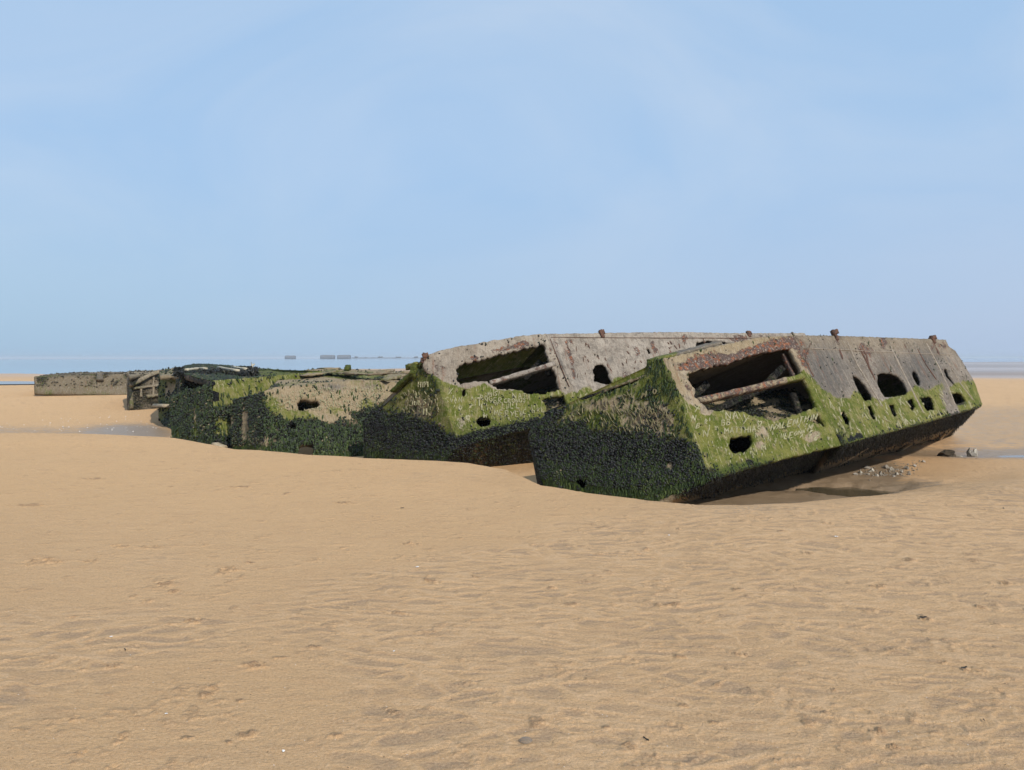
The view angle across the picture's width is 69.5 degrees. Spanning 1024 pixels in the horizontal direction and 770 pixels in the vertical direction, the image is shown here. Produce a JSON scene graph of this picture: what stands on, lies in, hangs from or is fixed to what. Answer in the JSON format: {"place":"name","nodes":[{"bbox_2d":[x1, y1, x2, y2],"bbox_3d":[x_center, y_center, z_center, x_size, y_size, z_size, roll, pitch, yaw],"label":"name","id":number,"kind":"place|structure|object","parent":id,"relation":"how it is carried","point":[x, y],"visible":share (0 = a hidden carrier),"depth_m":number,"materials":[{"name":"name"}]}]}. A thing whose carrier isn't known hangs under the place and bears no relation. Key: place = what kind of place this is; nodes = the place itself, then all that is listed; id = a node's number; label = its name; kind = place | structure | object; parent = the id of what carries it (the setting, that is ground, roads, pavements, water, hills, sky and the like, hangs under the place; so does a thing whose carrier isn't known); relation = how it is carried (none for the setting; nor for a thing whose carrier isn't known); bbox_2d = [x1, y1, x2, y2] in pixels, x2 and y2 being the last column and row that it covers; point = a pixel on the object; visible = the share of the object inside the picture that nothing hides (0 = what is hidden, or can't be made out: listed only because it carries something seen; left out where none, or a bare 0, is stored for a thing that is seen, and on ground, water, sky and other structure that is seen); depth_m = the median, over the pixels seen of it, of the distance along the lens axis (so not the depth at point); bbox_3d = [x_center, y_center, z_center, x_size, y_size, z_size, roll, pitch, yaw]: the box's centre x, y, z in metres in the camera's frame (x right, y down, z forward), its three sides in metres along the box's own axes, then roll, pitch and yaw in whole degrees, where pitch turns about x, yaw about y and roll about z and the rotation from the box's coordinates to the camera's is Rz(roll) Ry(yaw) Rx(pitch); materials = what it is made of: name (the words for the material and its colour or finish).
{"place":"outdoors","nodes":[
{"label":"outdoors","id":0,"kind":"place"},
{"bbox_2d":[0,362,1023,769],"bbox_3d":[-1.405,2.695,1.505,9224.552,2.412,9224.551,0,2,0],"label":"sand beach","id":1,"kind":"structure","parent":0,"point":[520,600],"depth_m":4.67,"materials":[{"name":"beige sand"}]},
{"bbox_2d":[0,381,33,383],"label":"tidal pool","id":2,"kind":"structure","parent":1,"relation":"on","point":[16,382],"depth_m":55.68,"materials":[{"name":"blue liquid"}]},
{"bbox_2d":[34,371,128,395],"bbox_3d":[-23.705,-0.130,42.066,5.008,1.398,11.268,-1,2,-27],"label":"concrete pontoon","id":3,"kind":"object","parent":1,"relation":"on","point":[86,383],"visible":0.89,"depth_m":37.48,"materials":[{"name":"grey concrete"}]},
{"bbox_2d":[127,369,161,409],"bbox_3d":[-15.041,0.280,31.106,2.324,1.928,10.810,-1,2,-24],"label":"concrete pontoon","id":4,"kind":"object","parent":1,"relation":"on","point":[142,391],"visible":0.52,"depth_m":28.17,"materials":[{"name":"grey concrete"}]},
{"bbox_2d":[152,367,202,427],"bbox_3d":[-10.370,0.381,24.686,2.637,2.147,11.688,-1,2,-21],"label":"concrete pontoon","id":5,"kind":"object","parent":1,"relation":"on","point":[169,384],"visible":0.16,"depth_m":21.46,"materials":[{"name":"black concrete"}]},
{"bbox_2d":[168,362,321,448],"bbox_3d":[-7.502,0.646,20.488,3.568,2.512,10.980,-1,2,-24],"label":"concrete pontoon","id":6,"kind":"object","parent":1,"relation":"on","point":[200,414],"visible":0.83,"depth_m":16.44,"materials":[{"name":"green concrete"}]},
{"bbox_2d":[229,365,409,456],"bbox_3d":[-3.445,0.799,17.215,5.080,2.496,6.803,0,2,0],"label":"concrete pontoon","id":7,"kind":"object","parent":1,"relation":"on","point":[347,399],"visible":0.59,"depth_m":14.96,"materials":[{"name":"green concrete"}]},
{"bbox_2d":[18,517,1017,766],"bbox_3d":[0.253,1.510,6.817,14.288,0.415,7.838,0,2,0],"label":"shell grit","id":8,"kind":"object","parent":1,"relation":"on","point":[521,645],"visible":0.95,"depth_m":3.38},
{"bbox_2d":[519,736,532,743],"bbox_3d":[0.058,1.482,3.092,0.057,0.013,0.052,0,2,0],"label":"shell","id":9,"kind":"object","parent":1,"relation":"on","point":[525,740],"visible":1,"depth_m":3.08,"materials":[{"name":"beige"}]},
{"bbox_2d":[361,329,805,466],"bbox_3d":[2.182,0.543,14.935,9.969,3.354,2.580,-1,2,-23],"label":"concrete pontoon","id":10,"kind":"object","parent":1,"relation":"on","point":[489,403],"visible":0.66,"depth_m":13.39,"materials":[{"name":"concrete"}]},
{"bbox_2d":[528,329,981,503],"bbox_3d":[9.126,1.034,17.210,4.174,4.253,22.207,2,3,42],"label":"concrete pontoon","id":11,"kind":"object","parent":1,"relation":"on","point":[713,419],"visible":0.83,"depth_m":10.29,"materials":[{"name":"concrete"}]},
{"bbox_2d":[796,487,893,496],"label":"puddle","id":12,"kind":"object","parent":1,"relation":"on","point":[848,491],"visible":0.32,"depth_m":11.21,"materials":[{"name":"brown liquid"}]},
{"bbox_2d":[937,449,955,456],"bbox_3d":[8.846,1.402,15.067,0.264,0.183,0.385,0,2,-12],"label":"broken slab","id":13,"kind":"object","parent":1,"relation":"on","point":[947,453],"depth_m":14.96,"materials":[{"name":"stone"}]},
{"bbox_2d":[966,447,977,456],"bbox_3d":[9.510,1.437,15.282,0.207,0.271,0.440,1,3,34],"label":"crusted boulder","id":14,"kind":"object","parent":1,"relation":"on","point":[973,453],"visible":0.87,"depth_m":15.18,"materials":[{"name":"stone"}]},
{"bbox_2d":[998,455,1023,456],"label":"water channel","id":15,"kind":"object","parent":1,"relation":"on","point":[1013,456],"visible":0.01,"depth_m":15.64,"materials":[{"name":"grey liquid"}]},
{"bbox_2d":[0,358,1023,373],"bbox_3d":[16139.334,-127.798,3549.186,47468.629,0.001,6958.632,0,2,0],"label":"sea","id":16,"kind":"structure","parent":0,"point":[37,366],"depth_m":295.04,"materials":[{"name":"blue liquid"}]},
{"bbox_2d":[285,356,295,358],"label":"sea caisson","id":17,"kind":"object","parent":16,"relation":"in","point":[290,357],"visible":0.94,"depth_m":1490.44,"materials":[{"name":"grey concrete"}]},
{"bbox_2d":[320,355,334,358],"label":"sea caisson","id":18,"kind":"object","parent":16,"relation":"in","point":[327,356],"visible":0.94,"depth_m":1490.59,"materials":[{"name":"grey concrete"}]},
{"bbox_2d":[337,355,350,358],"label":"sea caisson","id":19,"kind":"object","parent":16,"relation":"in","point":[343,356],"visible":0.93,"depth_m":1490.55,"materials":[{"name":"grey concrete"}]},
{"bbox_2d":[351,356,417,357],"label":"breakwater","id":20,"kind":"object","parent":16,"relation":"on","point":[380,357],"visible":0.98,"depth_m":1542.90,"materials":[{"name":"grey concrete"}]},
{"bbox_2d":[0,0,1023,358],"label":"sky","id":21,"kind":"structure","parent":0,"point":[180,179],"materials":[{"name":"blue"}]},
{"bbox_2d":[859,460,920,480],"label":"rubble gravel","id":22,"kind":"structure","parent":0,"point":[889,471],"depth_m":12.93,"materials":[{"name":"grey gravel"}]}
]}

